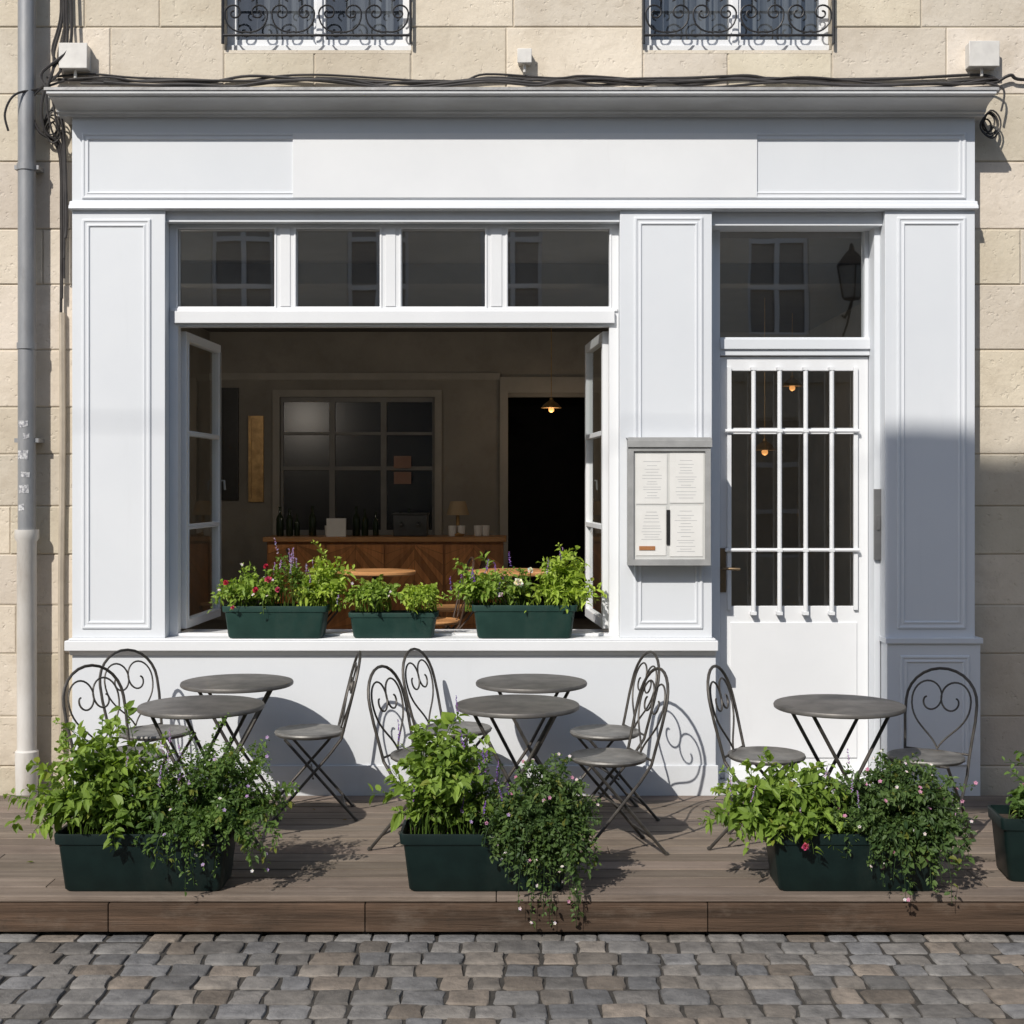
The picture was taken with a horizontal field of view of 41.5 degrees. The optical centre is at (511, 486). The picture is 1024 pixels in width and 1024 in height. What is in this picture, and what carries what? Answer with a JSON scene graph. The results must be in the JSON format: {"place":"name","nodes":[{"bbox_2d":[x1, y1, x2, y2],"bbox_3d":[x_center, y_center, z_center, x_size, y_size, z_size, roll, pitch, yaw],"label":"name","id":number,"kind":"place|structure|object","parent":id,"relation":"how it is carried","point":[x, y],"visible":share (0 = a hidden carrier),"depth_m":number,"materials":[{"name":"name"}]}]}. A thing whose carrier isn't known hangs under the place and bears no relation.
{"place":"outdoors","nodes":[
{"label":"outdoors","id":0,"kind":"place"},
{"bbox_2d":[0,921,1023,1023],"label":"cobblestone street","id":1,"kind":"structure","parent":0,"point":[774,994],"depth_m":5.34,"materials":[{"name":"stone"}]},
{"bbox_2d":[0,892,1023,1023],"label":"ground","id":2,"kind":"structure","parent":0,"point":[67,989],"depth_m":5.35,"materials":[{"name":"grey stone"}]},
{"bbox_2d":[0,0,1023,795],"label":"cafe building","id":3,"kind":"structure","parent":2,"relation":"on","point":[350,292],"depth_m":7.90,"materials":[{"name":"paint"}]},
{"bbox_2d":[14,0,43,795],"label":"drainpipe","id":4,"kind":"object","parent":3,"relation":"attached to","point":[26,533],"visible":0.87,"depth_m":7.78,"materials":[{"name":"metal"}]},
{"bbox_2d":[4,0,72,312],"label":"hanging cable","id":5,"kind":"object","parent":3,"relation":"attached to","point":[60,146],"visible":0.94,"depth_m":7.84,"materials":[{"name":"rubber"}]},
{"bbox_2d":[42,109,61,143],"bbox_3d":[-2.667,-2.091,7.844,0.128,0.200,0.042,0,0,0],"label":"cable coil","id":6,"kind":"object","parent":3,"relation":"hanging from","point":[47,124],"visible":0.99,"depth_m":7.83,"materials":[{"name":"rubber"}]},
{"bbox_2d":[58,312,65,745],"bbox_3d":[-2.629,0.256,7.885,0.040,2.547,0.036,0,0,0],"label":"conduit pipe","id":7,"kind":"object","parent":3,"relation":"attached to","point":[62,472],"visible":0.94,"depth_m":7.87,"materials":[{"name":"beige metal"}]},
{"bbox_2d":[59,43,90,77],"bbox_3d":[-2.547,-2.480,7.874,0.166,0.194,0.092,0,0,0],"label":"junction box","id":8,"kind":"object","parent":3,"relation":"attached to","point":[76,58],"visible":1,"depth_m":7.83,"materials":[{"name":"plastic"}]},
{"bbox_2d":[181,331,225,628],"bbox_3d":[-1.901,-0.041,8.339,0.084,1.751,0.780,0,0,2],"label":"casement window","id":9,"kind":"structure","parent":3,"relation":"in","point":[187,621],"depth_m":8.26,"materials":[{"name":"white paint"}]},
{"bbox_2d":[221,388,238,499],"bbox_3d":[-2.879,-0.438,13.742,0.194,1.142,0.035,0,0,0],"label":"framed poster","id":10,"kind":"object","parent":3,"relation":"attached to","point":[230,436],"visible":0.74,"depth_m":13.74,"materials":[{"name":"black plastic"}]},
{"bbox_2d":[248,416,263,501],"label":"wooden wall panel","id":11,"kind":"structure","parent":3,"relation":"attached to","point":[255,458],"depth_m":13.74,"materials":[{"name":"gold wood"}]},
{"bbox_2d":[222,603,330,637],"bbox_3d":[-1.357,0.773,7.805,0.607,0.185,0.193,0,0,0],"label":"planter","id":12,"kind":"object","parent":3,"relation":"on","point":[284,621],"visible":0.88,"depth_m":7.72,"materials":[{"name":"plastic"}]},
{"bbox_2d":[207,561,284,613],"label":"flowering plant","id":13,"kind":"object","parent":12,"relation":"in","point":[267,590],"visible":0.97,"depth_m":7.75,"materials":[{"name":"green plant"}]},
{"bbox_2d":[270,538,313,605],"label":"flowering plant","id":14,"kind":"object","parent":12,"relation":"on","point":[299,578],"visible":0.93,"depth_m":7.79,"materials":[{"name":"green plant"}]},
{"bbox_2d":[291,540,358,611],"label":"leafy plant","id":15,"kind":"object","parent":12,"relation":"on","point":[327,585],"visible":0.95,"depth_m":7.77,"materials":[{"name":"green plant"}]},
{"bbox_2d":[286,549,345,624],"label":"cafe chair","id":16,"kind":"object","parent":3,"relation":"on","point":[330,613],"visible":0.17,"depth_m":10.21,"materials":[{"name":"brown wood"}]},
{"bbox_2d":[221,0,411,53],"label":"window","id":17,"kind":"structure","parent":3,"relation":"in","point":[253,26],"depth_m":8.00,"materials":[{"name":"white paint"}]},
{"bbox_2d":[281,397,434,534],"bbox_3d":[-1.575,-0.214,13.810,1.580,1.407,0.040,0,0,0],"label":"interior window","id":18,"kind":"structure","parent":3,"relation":"in","point":[332,468],"depth_m":13.79,"materials":[{"name":"paint"}]},
{"bbox_2d":[337,568,415,609],"bbox_3d":[-0.893,0.950,8.910,0.520,0.800,0.442,0,0,0],"label":"cafe table","id":19,"kind":"object","parent":3,"relation":"on","point":[374,573],"visible":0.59,"depth_m":8.79,"materials":[{"name":"brown wood"}]},
{"bbox_2d":[263,535,506,628],"bbox_3d":[-1.182,0.908,12.790,2.261,0.885,0.540,0,0,0],"label":"bar counter","id":20,"kind":"object","parent":3,"relation":"on","point":[428,559],"visible":0.57,"depth_m":12.56,"materials":[{"name":"brown wood"}]},
{"bbox_2d":[276,507,283,535],"bbox_3d":[-2.201,0.326,12.811,0.072,0.277,0.070,0,0,0],"label":"bottle","id":21,"kind":"object","parent":20,"relation":"on","point":[279,525],"visible":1,"depth_m":12.78,"materials":[{"name":"green glass"}]},
{"bbox_2d":[286,508,292,535],"bbox_3d":[-2.112,0.334,12.817,0.068,0.261,0.066,0,0,0],"label":"bottle","id":22,"kind":"object","parent":20,"relation":"on","point":[289,525],"visible":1,"depth_m":12.79,"materials":[{"name":"green glass"}]},
{"bbox_2d":[294,514,299,535],"bbox_3d":[-2.042,0.359,12.823,0.055,0.210,0.053,0,0,0],"label":"bottle","id":23,"kind":"object","parent":20,"relation":"on","point":[296,527],"visible":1,"depth_m":12.80,"materials":[{"name":"green glass"}]},
{"bbox_2d":[309,506,315,535],"bbox_3d":[-1.902,0.322,12.871,0.074,0.285,0.072,0,0,0],"label":"bottle","id":24,"kind":"object","parent":20,"relation":"on","point":[312,524],"visible":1,"depth_m":12.84,"materials":[{"name":"green glass"}]},
{"bbox_2d":[327,518,345,536],"bbox_3d":[-1.647,0.379,12.640,0.180,0.170,0.080,0,0,0],"label":"display card","id":25,"kind":"object","parent":20,"relation":"on","point":[336,527],"visible":1,"depth_m":12.64,"materials":[{"name":"paper"}]},
{"bbox_2d":[352,506,359,535],"bbox_3d":[-1.482,0.323,12.838,0.073,0.282,0.072,0,0,0],"label":"bottle","id":26,"kind":"object","parent":20,"relation":"on","point":[356,525],"visible":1,"depth_m":12.81,"materials":[{"name":"green glass"}]},
{"bbox_2d":[361,509,367,535],"bbox_3d":[-1.402,0.336,12.863,0.067,0.257,0.065,0,0,0],"label":"bottle","id":27,"kind":"object","parent":20,"relation":"on","point":[364,526],"visible":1,"depth_m":12.84,"materials":[{"name":"green glass"}]},
{"bbox_2d":[373,512,378,535],"bbox_3d":[-1.302,0.351,12.895,0.059,0.227,0.058,0,0,0],"label":"bottle","id":28,"kind":"object","parent":20,"relation":"on","point":[375,526],"visible":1,"depth_m":12.87,"materials":[{"name":"green glass"}]},
{"bbox_2d":[392,512,429,535],"bbox_3d":[-0.962,0.354,12.824,0.340,0.220,0.333,0,0,0],"label":"coffee machine","id":29,"kind":"object","parent":20,"relation":"on","point":[411,524],"visible":1,"depth_m":12.74,"materials":[{"name":"metal"}]},
{"bbox_2d":[448,526,456,535],"bbox_3d":[-0.562,0.414,12.725,0.080,0.100,0.078,0,0,0],"label":"cup","id":30,"kind":"object","parent":20,"relation":"on","point":[452,530],"visible":1,"depth_m":12.69,"materials":[{"name":"ceramic"}]},
{"bbox_2d":[446,501,468,535],"bbox_3d":[-0.512,0.299,12.760,0.220,0.330,0.220,0,0,0],"label":"table lamp","id":31,"kind":"object","parent":20,"relation":"on","point":[457,508],"visible":1,"depth_m":12.69,"materials":[{"name":"beige fabric"}]},
{"bbox_2d":[457,525,464,535],"bbox_3d":[-0.482,0.414,12.756,0.080,0.100,0.078,0,0,0],"label":"cup","id":32,"kind":"object","parent":20,"relation":"on","point":[460,528],"visible":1,"depth_m":12.72,"materials":[{"name":"ceramic"}]},
{"bbox_2d":[474,525,481,535],"bbox_3d":[-0.322,0.414,12.786,0.080,0.100,0.078,0,0,0],"label":"cup","id":33,"kind":"object","parent":20,"relation":"on","point":[477,530],"visible":1,"depth_m":12.76,"materials":[{"name":"ceramic"}]},
{"bbox_2d":[481,525,489,535],"bbox_3d":[-0.252,0.414,12.807,0.080,0.100,0.078,0,0,0],"label":"cup","id":34,"kind":"object","parent":20,"relation":"on","point":[485,530],"visible":1,"depth_m":12.78,"materials":[{"name":"ceramic"}]},
{"bbox_2d":[348,610,438,637],"bbox_3d":[-0.683,0.793,7.815,0.516,0.145,0.173,0,0,0],"label":"planter","id":35,"kind":"object","parent":3,"relation":"on","point":[394,624],"visible":0.98,"depth_m":7.74,"materials":[{"name":"plastic"}]},
{"bbox_2d":[343,574,408,611],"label":"leafy plant","id":36,"kind":"object","parent":35,"relation":"in","point":[373,591],"visible":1,"depth_m":7.75,"materials":[{"name":"green plant"}]},
{"bbox_2d":[399,582,442,613],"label":"leafy plant","id":37,"kind":"object","parent":35,"relation":"in","point":[427,595],"visible":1,"depth_m":7.74,"materials":[{"name":"green plant"}]},
{"bbox_2d":[170,225,618,635],"bbox_3d":[-0.687,-0.330,7.881,2.615,2.396,0.098,0,0,0],"label":"display window","id":38,"kind":"structure","parent":3,"relation":"in","point":[285,313],"depth_m":7.86,"materials":[{"name":"white paint"}]},
{"bbox_2d":[394,456,410,467],"bbox_3d":[-1.116,-0.255,13.768,0.173,0.122,0.035,0,0,0],"label":"paper notice","id":39,"kind":"object","parent":3,"relation":"attached to","point":[402,461],"visible":1,"depth_m":13.75,"materials":[{"name":"brown paper"}]},
{"bbox_2d":[394,472,410,483],"bbox_3d":[-1.116,-0.092,13.768,0.173,0.122,0.035,0,0,0],"label":"paper notice","id":40,"kind":"object","parent":3,"relation":"attached to","point":[402,477],"visible":1,"depth_m":13.75,"materials":[{"name":"brown paper"}]},
{"bbox_2d":[435,557,473,628],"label":"cafe chair","id":41,"kind":"object","parent":3,"relation":"on","point":[445,621],"visible":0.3,"depth_m":9.04,"materials":[{"name":"brown wood"}]},
{"bbox_2d":[425,550,487,628],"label":"cafe chair","id":42,"kind":"object","parent":3,"relation":"on","point":[446,608],"visible":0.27,"depth_m":10.02,"materials":[{"name":"brown wood"}]},
{"bbox_2d":[469,568,543,601],"bbox_3d":[0.007,0.950,8.910,0.600,0.800,0.510,0,0,0],"label":"cafe table","id":43,"kind":"object","parent":3,"relation":"on","point":[536,571],"visible":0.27,"depth_m":8.79,"materials":[{"name":"brown wood"}]},
{"bbox_2d":[46,73,998,86],"bbox_3d":[0.061,-2.362,7.869,5.565,0.116,0.068,0,0,0],"label":"wall cable","id":44,"kind":"object","parent":3,"relation":"attached to","point":[593,81],"depth_m":7.86,"materials":[{"name":"rubber"}]},
{"bbox_2d":[517,48,531,72],"bbox_3d":[0.073,-2.483,7.879,0.084,0.130,0.082,0,0,0],"label":"junction box","id":45,"kind":"object","parent":3,"relation":"attached to","point":[524,57],"visible":1,"depth_m":7.84,"materials":[{"name":"plastic"}]},
{"bbox_2d":[472,602,576,637],"bbox_3d":[0.071,0.771,7.805,0.607,0.190,0.193,0,0,0],"label":"planter","id":46,"kind":"object","parent":3,"relation":"on","point":[540,620],"visible":0.94,"depth_m":7.72,"materials":[{"name":"plastic"}]},
{"bbox_2d":[442,551,530,611],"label":"flowering plant","id":47,"kind":"object","parent":46,"relation":"on","point":[474,589],"visible":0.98,"depth_m":7.75,"materials":[{"name":"green plant"}]},
{"bbox_2d":[497,567,541,604],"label":"flowering plant","id":48,"kind":"object","parent":46,"relation":"on","point":[519,582],"visible":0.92,"depth_m":7.77,"materials":[{"name":"green plant"}]},
{"bbox_2d":[524,542,606,612],"bbox_3d":[0.312,0.520,7.784,0.482,0.398,0.353,0,0,0],"label":"leafy plant","id":49,"kind":"object","parent":46,"relation":"in","point":[561,588],"visible":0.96,"depth_m":7.75,"materials":[{"name":"green plant"}]},
{"bbox_2d":[541,328,560,411],"bbox_3d":[0.380,-1.151,13.060,0.200,0.858,0.197,0,0,0],"label":"pendant lamp","id":50,"kind":"object","parent":3,"relation":"hanging from","point":[551,404],"visible":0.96,"depth_m":13.04,"materials":[{"name":"orange"}]},
{"bbox_2d":[585,331,607,628],"bbox_3d":[0.544,-0.041,8.340,0.084,1.751,0.780,0,0,-5],"label":"casement window","id":51,"kind":"structure","parent":3,"relation":"in","point":[601,340],"depth_m":8.37,"materials":[{"name":"white paint"}]},
{"bbox_2d":[626,437,711,565],"bbox_3d":[0.893,0.080,7.697,0.479,0.731,0.119,0,0,0],"label":"menu case","id":52,"kind":"object","parent":3,"relation":"attached to","point":[668,501],"visible":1,"depth_m":7.66,"materials":[{"name":"grey metal"}]},
{"bbox_2d":[642,0,834,53],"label":"window","id":53,"kind":"structure","parent":3,"relation":"in","point":[668,26],"depth_m":8.00,"materials":[{"name":"white paint"}]},
{"bbox_2d":[756,298,775,454],"bbox_3d":[2.108,-0.922,11.260,0.200,1.316,0.197,0,0,0],"label":"pendant lamp","id":54,"kind":"object","parent":3,"relation":"hanging from","point":[764,446],"visible":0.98,"depth_m":11.24,"materials":[{"name":"orange"}]},
{"bbox_2d":[782,313,802,390],"bbox_3d":[2.546,-1.226,12.260,0.200,0.708,0.197,0,0,0],"label":"pendant lamp","id":55,"kind":"object","parent":3,"relation":"hanging from","point":[792,383],"visible":0.98,"depth_m":12.23,"materials":[{"name":"orange"}]},
{"bbox_2d":[720,357,867,779],"bbox_3d":[1.665,0.489,7.969,0.884,2.519,0.123,0,0,0],"label":"door","id":56,"kind":"structure","parent":3,"relation":"in","point":[768,654],"depth_m":7.98,"materials":[{"name":"white paint"}]},
{"bbox_2d":[965,41,999,76],"bbox_3d":[2.740,-2.492,7.874,0.178,0.194,0.092,0,0,0],"label":"junction box","id":57,"kind":"object","parent":3,"relation":"attached to","point":[981,56],"visible":1,"depth_m":7.83,"materials":[{"name":"plastic"}]},
{"bbox_2d":[979,110,1001,138],"bbox_3d":[2.775,-2.104,7.844,0.127,0.169,0.042,0,0,0],"label":"cable coil","id":58,"kind":"object","parent":3,"relation":"hanging from","point":[982,126],"visible":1,"depth_m":7.83,"materials":[{"name":"rubber"}]},
{"bbox_2d":[986,73,1023,110],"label":"wall cable","id":59,"kind":"object","parent":3,"relation":"attached to","point":[1013,76],"depth_m":7.86,"materials":[{"name":"rubber"}]},
{"bbox_2d":[0,796,1023,931],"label":"wooden deck","id":60,"kind":"structure","parent":2,"relation":"on","point":[328,871],"depth_m":5.88,"materials":[{"name":"brown wood"}]},
{"bbox_2d":[62,664,168,790],"bbox_3d":[-1.919,1.334,6.642,0.507,0.888,0.400,0,0,33],"label":"bistro chair","id":61,"kind":"object","parent":60,"relation":"on","point":[114,676],"visible":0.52,"depth_m":6.75,"materials":[{"name":"metal"}]},
{"bbox_2d":[54,820,235,890],"bbox_3d":[-1.616,1.641,6.020,0.774,0.255,0.274,0,0,0],"label":"planter","id":62,"kind":"object","parent":60,"relation":"on","point":[89,862],"visible":0.59,"depth_m":5.90,"materials":[{"name":"plastic"}]},
{"bbox_2d":[3,700,185,851],"bbox_3d":[-1.866,1.272,6.016,0.810,0.619,0.487,0,0,0],"label":"leafy plant","id":63,"kind":"object","parent":62,"relation":"in","point":[96,796],"visible":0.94,"depth_m":5.95,"materials":[{"name":"green plant"}]},
{"bbox_2d":[122,728,184,833],"bbox_3d":[-1.593,1.312,5.995,0.270,0.479,0.348,0,0,0],"label":"flowering plant","id":64,"kind":"object","parent":62,"relation":"in","point":[159,809],"visible":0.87,"depth_m":5.96,"materials":[{"name":"green plant"}]},
{"bbox_2d":[133,712,299,896],"bbox_3d":[-1.314,1.384,6.016,0.747,0.746,0.539,0,0,0],"label":"trailing plant","id":65,"kind":"object","parent":62,"relation":"in","point":[238,809],"visible":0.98,"depth_m":5.94,"materials":[{"name":"green plant"}]},
{"bbox_2d":[98,648,195,774],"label":"bistro chair","id":66,"kind":"object","parent":60,"relation":"on","point":[146,733],"visible":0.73,"depth_m":7.33,"materials":[{"name":"metal"}]},
{"bbox_2d":[137,695,264,864],"bbox_3d":[-1.500,1.411,6.520,0.604,0.725,0.604,0,0,12],"label":"bistro table","id":67,"kind":"object","parent":60,"relation":"on","point":[188,708],"visible":0.74,"depth_m":6.45,"materials":[{"name":"metal"}]},
{"bbox_2d":[180,674,293,820],"bbox_3d":[-1.486,1.411,7.300,0.604,0.725,0.604,0,0,-8],"label":"bistro table","id":68,"kind":"object","parent":60,"relation":"on","point":[268,684],"visible":0.77,"depth_m":7.21,"materials":[{"name":"metal"}]},
{"bbox_2d":[267,651,361,825],"bbox_3d":[-1.068,1.334,7.284,0.507,0.888,0.400,0,0,-10],"label":"bistro chair","id":69,"kind":"object","parent":60,"relation":"on","point":[328,732],"visible":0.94,"depth_m":7.22,"materials":[{"name":"metal"}]},
{"bbox_2d":[367,665,436,850],"bbox_3d":[-0.431,1.334,6.648,0.507,0.888,0.400,0,0,22],"label":"bistro chair","id":70,"kind":"object","parent":60,"relation":"on","point":[396,755],"visible":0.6,"depth_m":6.64,"materials":[{"name":"metal"}]},
{"bbox_2d":[402,648,491,814],"bbox_3d":[-0.321,1.334,7.368,0.507,0.888,0.400,0,0,22],"label":"bistro chair","id":71,"kind":"object","parent":60,"relation":"on","point":[472,727],"visible":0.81,"depth_m":7.40,"materials":[{"name":"metal"}]},
{"bbox_2d":[399,819,565,890],"bbox_3d":[-0.114,1.641,6.020,0.759,0.255,0.274,0,0,0],"label":"planter","id":72,"kind":"object","parent":60,"relation":"on","point":[457,861],"visible":0.61,"depth_m":5.90,"materials":[{"name":"plastic"}]},
{"bbox_2d":[368,696,495,833],"bbox_3d":[-0.322,1.235,6.011,0.502,0.633,0.453,0,0,40],"label":"leafy plant","id":73,"kind":"object","parent":72,"relation":"on","point":[433,792],"visible":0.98,"depth_m":5.96,"materials":[{"name":"green plant"}]},
{"bbox_2d":[460,739,513,833],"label":"flowering plant","id":74,"kind":"object","parent":72,"relation":"on","point":[490,797],"visible":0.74,"depth_m":5.98,"materials":[{"name":"green plant"}]},
{"bbox_2d":[480,752,602,928],"bbox_3d":[0.129,1.529,5.943,0.542,0.729,0.418,0,0,0],"label":"trailing plant","id":75,"kind":"object","parent":72,"relation":"in","point":[549,819],"visible":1,"depth_m":5.85,"materials":[{"name":"green plant"}]},
{"bbox_2d":[455,694,579,818],"bbox_3d":[0.027,1.411,6.540,0.604,0.725,0.604,0,0,8],"label":"bistro table","id":76,"kind":"object","parent":60,"relation":"on","point":[515,706],"visible":0.74,"depth_m":6.42,"materials":[{"name":"metal"}]},
{"bbox_2d":[476,674,586,798],"bbox_3d":[0.105,1.411,7.300,0.604,0.725,0.604,0,0,-5],"label":"bistro table","id":77,"kind":"object","parent":60,"relation":"on","point":[532,683],"visible":0.74,"depth_m":7.21,"materials":[{"name":"metal"}]},
{"bbox_2d":[570,650,659,820],"bbox_3d":[0.522,1.334,7.266,0.507,0.888,0.400,0,0,-15],"label":"bistro chair","id":78,"kind":"object","parent":60,"relation":"on","point":[611,733],"visible":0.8,"depth_m":7.23,"materials":[{"name":"metal"}]},
{"bbox_2d":[570,667,668,860],"bbox_3d":[0.492,1.334,6.596,0.507,0.888,0.400,0,0,-15],"label":"bistro chair","id":79,"kind":"object","parent":60,"relation":"on","point":[593,758],"visible":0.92,"depth_m":6.55,"materials":[{"name":"metal"}]},
{"bbox_2d":[706,665,805,850],"bbox_3d":[1.230,1.334,6.640,0.507,0.888,0.400,0,0,26],"label":"bistro chair","id":80,"kind":"object","parent":60,"relation":"on","point":[783,757],"visible":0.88,"depth_m":6.64,"materials":[{"name":"metal"}]},
{"bbox_2d":[773,694,906,818],"bbox_3d":[1.585,1.411,6.540,0.628,0.725,0.628,0,0,-10],"label":"bistro table","id":81,"kind":"object","parent":60,"relation":"on","point":[836,706],"visible":0.77,"depth_m":6.45,"materials":[{"name":"metal"}]},
{"bbox_2d":[766,820,943,890],"bbox_3d":[1.511,1.641,6.020,0.769,0.255,0.274,0,0,0],"label":"planter","id":82,"kind":"object","parent":60,"relation":"on","point":[793,866],"visible":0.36,"depth_m":5.90,"materials":[{"name":"plastic"}]},
{"bbox_2d":[697,746,857,855],"bbox_3d":[1.191,1.381,6.015,0.759,0.443,0.514,0,0,0],"label":"leafy plant","id":83,"kind":"object","parent":82,"relation":"in","point":[771,806],"visible":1,"depth_m":5.92,"materials":[{"name":"green plant"}]},
{"bbox_2d":[822,752,870,833],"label":"flowering plant","id":84,"kind":"object","parent":82,"relation":"on","point":[850,792],"visible":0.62,"depth_m":5.97,"materials":[{"name":"green plant"}]},
{"bbox_2d":[830,749,977,902],"bbox_3d":[1.712,1.474,5.958,0.660,0.610,0.478,0,0,0],"label":"trailing plant","id":85,"kind":"object","parent":82,"relation":"in","point":[905,808],"visible":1,"depth_m":5.86,"materials":[{"name":"green plant"}]},
{"bbox_2d":[884,667,977,861],"bbox_3d":[2.053,1.347,6.678,0.388,0.861,0.492,0,0,37],"label":"bistro chair","id":86,"kind":"object","parent":60,"relation":"on","point":[938,758],"visible":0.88,"depth_m":6.72,"materials":[{"name":"metal"}]},
{"bbox_2d":[987,805,1023,881],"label":"planter","id":87,"kind":"object","parent":60,"relation":"on","point":[1008,834],"visible":1,"depth_m":6.05,"materials":[{"name":"plastic"}]},
{"bbox_2d":[1002,750,1023,818],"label":"leafy plant","id":88,"kind":"object","parent":87,"relation":"on","point":[1016,798],"visible":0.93,"depth_m":6.14,"materials":[{"name":"green plant"}]}
]}

